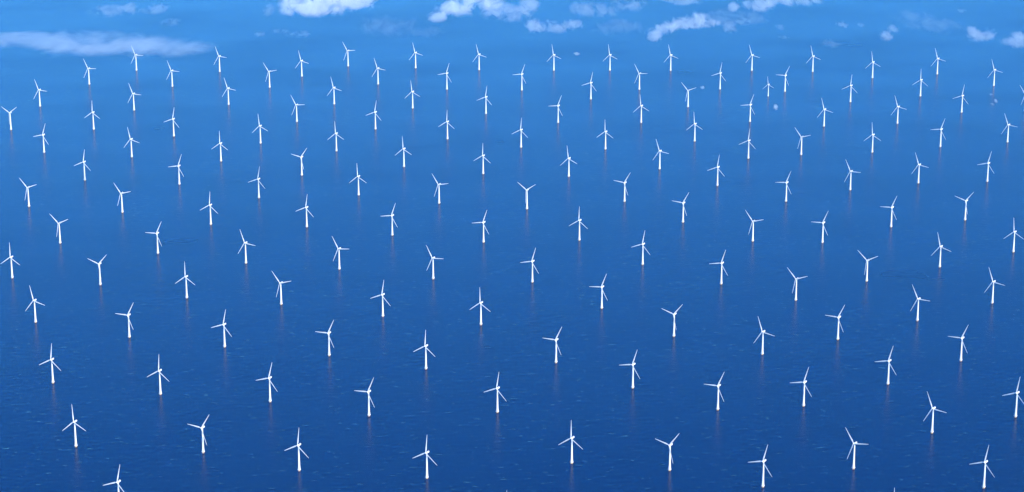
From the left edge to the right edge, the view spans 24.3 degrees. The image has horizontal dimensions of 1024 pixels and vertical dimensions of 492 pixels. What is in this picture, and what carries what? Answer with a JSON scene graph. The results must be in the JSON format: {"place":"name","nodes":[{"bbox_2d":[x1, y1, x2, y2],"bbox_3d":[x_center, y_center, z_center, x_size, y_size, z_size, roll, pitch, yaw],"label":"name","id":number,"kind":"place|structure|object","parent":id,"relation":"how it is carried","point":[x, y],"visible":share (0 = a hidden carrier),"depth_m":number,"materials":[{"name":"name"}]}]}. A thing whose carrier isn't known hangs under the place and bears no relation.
{"place":"outdoors","nodes":[
{"label":"outdoors","id":0,"kind":"place"},
{"bbox_2d":[0,0,1023,491],"bbox_3d":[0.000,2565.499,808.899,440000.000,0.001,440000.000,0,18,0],"label":"sea","id":1,"kind":"structure","parent":0,"point":[138,432],"depth_m":8939.67,"materials":[{"name":"blue liquid"}]},
{"bbox_2d":[2,107,14,129],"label":"wind turbine","id":2,"kind":"object","parent":1,"relation":"in","point":[9,118],"visible":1,"depth_m":10564.36,"materials":[{"name":"white metal"}]},
{"bbox_2d":[1,243,17,277],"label":"wind turbine","id":3,"kind":"object","parent":1,"relation":"in","point":[11,262],"visible":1,"depth_m":8557.53,"materials":[{"name":"white metal"}]},
{"bbox_2d":[20,179,36,206],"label":"wind turbine","id":4,"kind":"object","parent":1,"relation":"in","point":[28,193],"visible":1,"depth_m":9419.27,"materials":[{"name":"white metal"}]},
{"bbox_2d":[26,285,42,322],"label":"wind turbine","id":5,"kind":"object","parent":1,"relation":"in","point":[35,319],"visible":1,"depth_m":8098.11,"materials":[{"name":"white metal"}]},
{"bbox_2d":[33,126,46,152],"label":"wind turbine","id":6,"kind":"object","parent":1,"relation":"in","point":[43,140],"visible":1,"depth_m":10198.96,"materials":[{"name":"white metal"}]},
{"bbox_2d":[40,343,60,382],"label":"wind turbine","id":7,"kind":"object","parent":1,"relation":"in","point":[52,363],"visible":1,"depth_m":7541.60,"materials":[{"name":"white metal"}]},
{"bbox_2d":[50,214,67,243],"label":"wind turbine","id":8,"kind":"object","parent":1,"relation":"in","point":[60,242],"visible":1,"depth_m":8957.30,"materials":[{"name":"white metal"}]},
{"bbox_2d":[62,409,85,446],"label":"wind turbine","id":9,"kind":"object","parent":1,"relation":"in","point":[75,445],"visible":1,"depth_m":7035.26,"materials":[{"name":"white metal"}]},
{"bbox_2d":[74,149,90,180],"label":"wind turbine","id":10,"kind":"object","parent":1,"relation":"in","point":[84,167],"visible":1,"depth_m":9783.21,"materials":[{"name":"white metal"}]},
{"bbox_2d":[87,258,103,284],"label":"wind turbine","id":11,"kind":"object","parent":1,"relation":"in","point":[99,263],"visible":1,"depth_m":8484.56,"materials":[{"name":"white metal"}]},
{"bbox_2d":[105,466,123,491],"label":"wind turbine","id":12,"kind":"object","parent":1,"relation":"in","point":[117,482],"visible":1,"depth_m":6597.70,"materials":[{"name":"white metal"}]},
{"bbox_2d":[115,185,130,212],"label":"wind turbine","id":13,"kind":"object","parent":1,"relation":"in","point":[122,211],"visible":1,"depth_m":9342.83,"materials":[{"name":"white metal"}]},
{"bbox_2d":[115,302,133,337],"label":"wind turbine","id":14,"kind":"object","parent":1,"relation":"in","point":[129,335],"visible":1,"depth_m":7954.10,"materials":[{"name":"white metal"}]},
{"bbox_2d":[128,85,139,110],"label":"wind turbine","id":15,"kind":"object","parent":1,"relation":"in","point":[133,99],"visible":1,"depth_m":10901.62,"materials":[{"name":"white metal"}]},
{"bbox_2d":[145,223,161,253],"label":"wind turbine","id":16,"kind":"object","parent":1,"relation":"in","point":[157,232],"visible":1,"depth_m":8835.05,"materials":[{"name":"white metal"}]},
{"bbox_2d":[147,358,168,394],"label":"wind turbine","id":17,"kind":"object","parent":1,"relation":"in","point":[160,392],"visible":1,"depth_m":7447.99,"materials":[{"name":"white metal"}]},
{"bbox_2d":[170,157,182,184],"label":"wind turbine","id":18,"kind":"object","parent":1,"relation":"in","point":[179,183],"visible":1,"depth_m":9728.74,"materials":[{"name":"white metal"}]},
{"bbox_2d":[176,261,194,297],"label":"wind turbine","id":19,"kind":"object","parent":1,"relation":"in","point":[185,280],"visible":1,"depth_m":8342.64,"materials":[{"name":"white metal"}]},
{"bbox_2d":[189,415,208,452],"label":"wind turbine","id":20,"kind":"object","parent":1,"relation":"in","point":[203,450],"visible":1,"depth_m":6990.84,"materials":[{"name":"white metal"}]},
{"bbox_2d":[201,195,215,224],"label":"wind turbine","id":21,"kind":"object","parent":1,"relation":"in","point":[210,210],"visible":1,"depth_m":9186.16,"materials":[{"name":"white metal"}]},
{"bbox_2d":[212,132,224,161],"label":"wind turbine","id":22,"kind":"object","parent":1,"relation":"in","point":[220,148],"visible":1,"depth_m":10063.23,"materials":[{"name":"white metal"}]},
{"bbox_2d":[211,310,231,347],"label":"wind turbine","id":23,"kind":"object","parent":1,"relation":"in","point":[224,328],"visible":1,"depth_m":7860.85,"materials":[{"name":"white metal"}]},
{"bbox_2d":[238,231,254,263],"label":"wind turbine","id":24,"kind":"object","parent":1,"relation":"in","point":[245,249],"visible":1,"depth_m":8722.00,"materials":[{"name":"white metal"}]},
{"bbox_2d":[250,166,263,197],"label":"wind turbine","id":25,"kind":"object","parent":1,"relation":"in","point":[258,184],"visible":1,"depth_m":9535.29,"materials":[{"name":"white metal"}]},
{"bbox_2d":[258,364,276,401],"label":"wind turbine","id":26,"kind":"object","parent":1,"relation":"in","point":[270,400],"visible":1,"depth_m":7385.75,"materials":[{"name":"white metal"}]},
{"bbox_2d":[273,273,289,304],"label":"wind turbine","id":27,"kind":"object","parent":1,"relation":"in","point":[281,303],"visible":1,"depth_m":8279.23,"materials":[{"name":"white metal"}]},
{"bbox_2d":[284,430,307,470],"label":"wind turbine","id":28,"kind":"object","parent":1,"relation":"in","point":[299,468],"visible":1,"depth_m":6861.62,"materials":[{"name":"white metal"}]},
{"bbox_2d":[292,148,306,175],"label":"wind turbine","id":29,"kind":"object","parent":1,"relation":"in","point":[301,163],"visible":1,"depth_m":9855.70,"materials":[{"name":"white metal"}]},
{"bbox_2d":[297,198,311,226],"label":"wind turbine","id":30,"kind":"object","parent":1,"relation":"in","point":[306,213],"visible":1,"depth_m":9155.68,"materials":[{"name":"white metal"}]},
{"bbox_2d":[315,320,333,355],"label":"wind turbine","id":31,"kind":"object","parent":1,"relation":"in","point":[329,340],"visible":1,"depth_m":7783.58,"materials":[{"name":"white metal"}]},
{"bbox_2d":[332,237,342,269],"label":"wind turbine","id":32,"kind":"object","parent":1,"relation":"in","point":[338,250],"visible":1,"depth_m":8655.96,"materials":[{"name":"white metal"}]},
{"bbox_2d":[349,170,364,195],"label":"wind turbine","id":33,"kind":"object","parent":1,"relation":"in","point":[358,194],"visible":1,"depth_m":9575.42,"materials":[{"name":"white metal"}]},
{"bbox_2d":[354,378,374,415],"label":"wind turbine","id":34,"kind":"object","parent":1,"relation":"in","point":[368,414],"visible":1,"depth_m":7272.14,"materials":[{"name":"white metal"}]},
{"bbox_2d":[372,59,383,84],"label":"wind turbine","id":35,"kind":"object","parent":1,"relation":"in","point":[377,74],"visible":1,"depth_m":11389.09,"materials":[{"name":"white metal"}]},
{"bbox_2d":[372,282,389,316],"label":"wind turbine","id":36,"kind":"object","parent":1,"relation":"in","point":[382,315],"visible":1,"depth_m":8155.65,"materials":[{"name":"white metal"}]},
{"bbox_2d":[385,205,396,235],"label":"wind turbine","id":37,"kind":"object","parent":1,"relation":"in","point":[391,215],"visible":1,"depth_m":9054.92,"materials":[{"name":"white metal"}]},
{"bbox_2d":[397,138,409,166],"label":"wind turbine","id":38,"kind":"object","parent":1,"relation":"in","point":[403,154],"visible":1,"depth_m":9980.74,"materials":[{"name":"white metal"}]},
{"bbox_2d":[413,331,430,369],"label":"wind turbine","id":39,"kind":"object","parent":1,"relation":"in","point":[425,346],"visible":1,"depth_m":7664.19,"materials":[{"name":"white metal"}]},
{"bbox_2d":[414,438,436,478],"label":"wind turbine","id":40,"kind":"object","parent":1,"relation":"in","point":[426,476],"visible":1,"depth_m":6808.24,"materials":[{"name":"white metal"}]},
{"bbox_2d":[426,245,441,278],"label":"wind turbine","id":41,"kind":"object","parent":1,"relation":"in","point":[433,258],"visible":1,"depth_m":8548.44,"materials":[{"name":"white metal"}]},
{"bbox_2d":[432,174,448,203],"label":"wind turbine","id":42,"kind":"object","parent":1,"relation":"in","point":[438,191],"visible":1,"depth_m":9464.35,"materials":[{"name":"white metal"}]},
{"bbox_2d":[471,297,487,324],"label":"wind turbine","id":43,"kind":"object","parent":1,"relation":"in","point":[480,311],"visible":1,"depth_m":8075.44,"materials":[{"name":"white metal"}]},
{"bbox_2d":[475,147,488,173],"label":"wind turbine","id":44,"kind":"object","parent":1,"relation":"in","point":[483,161],"visible":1,"depth_m":9877.32,"materials":[{"name":"white metal"}]},
{"bbox_2d":[475,211,488,242],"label":"wind turbine","id":45,"kind":"object","parent":1,"relation":"in","point":[483,241],"visible":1,"depth_m":8966.10,"materials":[{"name":"white metal"}]},
{"bbox_2d":[478,88,490,113],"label":"wind turbine","id":46,"kind":"object","parent":1,"relation":"in","point":[485,102],"visible":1,"depth_m":10841.64,"materials":[{"name":"white metal"}]},
{"bbox_2d":[485,374,504,412],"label":"wind turbine","id":47,"kind":"object","parent":1,"relation":"in","point":[497,409],"visible":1,"depth_m":7299.19,"materials":[{"name":"white metal"}]},
{"bbox_2d":[512,118,527,147],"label":"wind turbine","id":48,"kind":"object","parent":1,"relation":"in","point":[521,136],"visible":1,"depth_m":10281.83,"materials":[{"name":"white metal"}]},
{"bbox_2d":[520,184,535,209],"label":"wind turbine","id":49,"kind":"object","parent":1,"relation":"in","point":[526,201],"visible":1,"depth_m":9391.06,"materials":[{"name":"white metal"}]},
{"bbox_2d":[520,248,537,282],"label":"wind turbine","id":50,"kind":"object","parent":1,"relation":"in","point":[532,261],"visible":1,"depth_m":8511.09,"materials":[{"name":"white metal"}]},
{"bbox_2d":[544,327,561,362],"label":"wind turbine","id":51,"kind":"object","parent":1,"relation":"in","point":[556,346],"visible":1,"depth_m":7720.59,"materials":[{"name":"white metal"}]},
{"bbox_2d":[553,95,561,122],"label":"wind turbine","id":52,"kind":"object","parent":1,"relation":"in","point":[558,111],"visible":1,"depth_m":10686.71,"materials":[{"name":"white metal"}]},
{"bbox_2d":[561,149,576,176],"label":"wind turbine","id":53,"kind":"object","parent":1,"relation":"in","point":[568,164],"visible":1,"depth_m":9836.92,"materials":[{"name":"white metal"}]},
{"bbox_2d":[559,428,580,463],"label":"wind turbine","id":54,"kind":"object","parent":1,"relation":"in","point":[572,440],"visible":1,"depth_m":6915.71,"materials":[{"name":"white metal"}]},
{"bbox_2d":[569,217,587,240],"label":"wind turbine","id":55,"kind":"object","parent":1,"relation":"in","point":[579,239],"visible":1,"depth_m":8994.13,"materials":[{"name":"white metal"}]},
{"bbox_2d":[589,276,607,308],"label":"wind turbine","id":56,"kind":"object","parent":1,"relation":"in","point":[602,292],"visible":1,"depth_m":8237.82,"materials":[{"name":"white metal"}]},
{"bbox_2d":[614,175,628,201],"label":"wind turbine","id":57,"kind":"object","parent":1,"relation":"in","point":[624,182],"visible":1,"depth_m":9485.73,"materials":[{"name":"white metal"}]},
{"bbox_2d":[623,351,638,388],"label":"wind turbine","id":58,"kind":"object","parent":1,"relation":"in","point":[633,369],"visible":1,"depth_m":7499.86,"materials":[{"name":"white metal"}]},
{"bbox_2d":[633,232,648,264],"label":"wind turbine","id":59,"kind":"object","parent":1,"relation":"in","point":[642,244],"visible":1,"depth_m":8706.39,"materials":[{"name":"white metal"}]},
{"bbox_2d":[635,99,648,122],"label":"wind turbine","id":60,"kind":"object","parent":1,"relation":"in","point":[641,111],"visible":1,"depth_m":10685.32,"materials":[{"name":"white metal"}]},
{"bbox_2d":[654,140,668,169],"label":"wind turbine","id":61,"kind":"object","parent":1,"relation":"in","point":[659,151],"visible":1,"depth_m":9945.77,"materials":[{"name":"white metal"}]},
{"bbox_2d":[656,434,678,470],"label":"wind turbine","id":62,"kind":"object","parent":1,"relation":"in","point":[670,456],"visible":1,"depth_m":6864.50,"materials":[{"name":"white metal"}]},
{"bbox_2d":[661,304,682,336],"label":"wind turbine","id":63,"kind":"object","parent":1,"relation":"in","point":[674,325],"visible":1,"depth_m":7962.84,"materials":[{"name":"white metal"}]},
{"bbox_2d":[675,193,688,222],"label":"wind turbine","id":64,"kind":"object","parent":1,"relation":"in","point":[683,202],"visible":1,"depth_m":9216.73,"materials":[{"name":"white metal"}]},
{"bbox_2d":[681,82,696,106],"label":"wind turbine","id":65,"kind":"object","parent":1,"relation":"in","point":[688,96],"visible":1,"depth_m":10962.67,"materials":[{"name":"white metal"}]},
{"bbox_2d":[705,373,723,409],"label":"wind turbine","id":66,"kind":"object","parent":1,"relation":"in","point":[718,385],"visible":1,"depth_m":7322.56,"materials":[{"name":"white metal"}]},
{"bbox_2d":[707,158,721,185],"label":"wind turbine","id":67,"kind":"object","parent":1,"relation":"in","point":[717,167],"visible":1,"depth_m":9704.95,"materials":[{"name":"white metal"}]},
{"bbox_2d":[710,250,726,284],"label":"wind turbine","id":68,"kind":"object","parent":1,"relation":"in","point":[721,263],"visible":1,"depth_m":8491.05,"materials":[{"name":"white metal"}]},
{"bbox_2d":[740,95,753,121],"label":"wind turbine","id":69,"kind":"object","parent":1,"relation":"in","point":[750,104],"visible":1,"depth_m":10702.94,"materials":[{"name":"white metal"}]},
{"bbox_2d":[741,130,753,158],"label":"wind turbine","id":70,"kind":"object","parent":1,"relation":"in","point":[748,145],"visible":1,"depth_m":10105.10,"materials":[{"name":"white metal"}]},
{"bbox_2d":[745,210,763,241],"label":"wind turbine","id":71,"kind":"object","parent":1,"relation":"in","point":[753,221],"visible":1,"depth_m":8984.84,"materials":[{"name":"white metal"}]},
{"bbox_2d":[752,445,770,486],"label":"wind turbine","id":72,"kind":"object","parent":1,"relation":"in","point":[763,485],"visible":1,"depth_m":6748.55,"materials":[{"name":"white metal"}]},
{"bbox_2d":[755,317,773,354],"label":"wind turbine","id":73,"kind":"object","parent":1,"relation":"in","point":[762,352],"visible":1,"depth_m":7792.04,"materials":[{"name":"white metal"}]},
{"bbox_2d":[776,172,790,201],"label":"wind turbine","id":74,"kind":"object","parent":1,"relation":"in","point":[786,182],"visible":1,"depth_m":9491.13,"materials":[{"name":"white metal"}]},
{"bbox_2d":[789,270,806,300],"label":"wind turbine","id":75,"kind":"object","parent":1,"relation":"in","point":[795,299],"visible":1,"depth_m":8321.17,"materials":[{"name":"white metal"}]},
{"bbox_2d":[791,367,811,406],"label":"wind turbine","id":76,"kind":"object","parent":1,"relation":"in","point":[803,403],"visible":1,"depth_m":7352.02,"materials":[{"name":"white metal"}]},
{"bbox_2d":[795,128,809,154],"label":"wind turbine","id":77,"kind":"object","parent":1,"relation":"in","point":[801,142],"visible":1,"depth_m":10162.40,"materials":[{"name":"white metal"}]},
{"bbox_2d":[816,212,827,242],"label":"wind turbine","id":78,"kind":"object","parent":1,"relation":"in","point":[823,228],"visible":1,"depth_m":8963.68,"materials":[{"name":"white metal"}]},
{"bbox_2d":[819,101,832,126],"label":"wind turbine","id":79,"kind":"object","parent":1,"relation":"in","point":[824,114],"visible":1,"depth_m":10622.62,"materials":[{"name":"white metal"}]},
{"bbox_2d":[826,305,844,339],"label":"wind turbine","id":80,"kind":"object","parent":1,"relation":"in","point":[838,317],"visible":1,"depth_m":7931.97,"materials":[{"name":"white metal"}]},
{"bbox_2d":[844,161,860,189],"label":"wind turbine","id":81,"kind":"object","parent":1,"relation":"in","point":[850,176],"visible":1,"depth_m":9646.33,"materials":[{"name":"white metal"}]},
{"bbox_2d":[845,427,860,468],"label":"wind turbine","id":82,"kind":"object","parent":1,"relation":"in","point":[853,465],"visible":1,"depth_m":6877.69,"materials":[{"name":"white metal"}]},
{"bbox_2d":[859,252,877,281],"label":"wind turbine","id":83,"kind":"object","parent":1,"relation":"in","point":[866,280],"visible":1,"depth_m":8523.50,"materials":[{"name":"white metal"}]},
{"bbox_2d":[864,128,880,152],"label":"wind turbine","id":84,"kind":"object","parent":1,"relation":"in","point":[872,140],"visible":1,"depth_m":10201.09,"materials":[{"name":"white metal"}]},
{"bbox_2d":[876,348,895,384],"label":"wind turbine","id":85,"kind":"object","parent":1,"relation":"in","point":[889,364],"visible":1,"depth_m":7531.10,"materials":[{"name":"white metal"}]},
{"bbox_2d":[887,198,896,226],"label":"wind turbine","id":86,"kind":"object","parent":1,"relation":"in","point":[892,206],"visible":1,"depth_m":9154.66,"materials":[{"name":"white metal"}]},
{"bbox_2d":[911,285,927,320],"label":"wind turbine","id":87,"kind":"object","parent":1,"relation":"in","point":[917,318],"visible":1,"depth_m":8114.98,"materials":[{"name":"white metal"}]},
{"bbox_2d":[912,153,928,183],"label":"wind turbine","id":88,"kind":"object","parent":1,"relation":"in","point":[918,169],"visible":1,"depth_m":9742.29,"materials":[{"name":"white metal"}]},
{"bbox_2d":[924,392,945,432],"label":"wind turbine","id":89,"kind":"object","parent":1,"relation":"in","point":[932,431],"visible":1,"depth_m":7138.90,"materials":[{"name":"white metal"}]},
{"bbox_2d":[931,120,944,146],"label":"wind turbine","id":90,"kind":"object","parent":1,"relation":"in","point":[940,133],"visible":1,"depth_m":10289.60,"materials":[{"name":"white metal"}]},
{"bbox_2d":[931,236,950,267],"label":"wind turbine","id":91,"kind":"object","parent":1,"relation":"in","point":[941,246],"visible":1,"depth_m":8680.32,"materials":[{"name":"white metal"}]},
{"bbox_2d":[948,326,967,360],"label":"wind turbine","id":92,"kind":"object","parent":1,"relation":"in","point":[962,337],"visible":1,"depth_m":7736.93,"materials":[{"name":"white metal"}]},
{"bbox_2d":[956,192,973,220],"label":"wind turbine","id":93,"kind":"object","parent":1,"relation":"in","point":[966,200],"visible":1,"depth_m":9242.93,"materials":[{"name":"white metal"}]},
{"bbox_2d":[972,446,993,487],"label":"wind turbine","id":94,"kind":"object","parent":1,"relation":"in","point":[985,465],"visible":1,"depth_m":6742.05,"materials":[{"name":"white metal"}]},
{"bbox_2d":[978,151,993,181],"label":"wind turbine","id":95,"kind":"object","parent":1,"relation":"in","point":[987,168],"visible":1,"depth_m":9765.97,"materials":[{"name":"white metal"}]},
{"bbox_2d":[984,269,1004,303],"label":"wind turbine","id":96,"kind":"object","parent":1,"relation":"in","point":[994,281],"visible":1,"depth_m":8290.70,"materials":[{"name":"white metal"}]},
{"bbox_2d":[988,62,1002,85],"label":"wind turbine","id":97,"kind":"object","parent":1,"relation":"in","point":[994,70],"visible":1,"depth_m":11355.75,"materials":[{"name":"white metal"}]},
{"bbox_2d":[1001,113,1015,142],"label":"wind turbine","id":98,"kind":"object","parent":1,"relation":"in","point":[1008,125],"visible":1,"depth_m":10362.66,"materials":[{"name":"white metal"}]},
{"bbox_2d":[1002,379,1023,417],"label":"wind turbine","id":99,"kind":"object","parent":1,"relation":"in","point":[1015,414],"visible":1,"depth_m":7263.94,"materials":[{"name":"white metal"}]},
{"bbox_2d":[1005,226,1022,252],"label":"wind turbine","id":100,"kind":"object","parent":1,"relation":"in","point":[1013,251],"visible":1,"depth_m":8855.10,"materials":[{"name":"white metal"}]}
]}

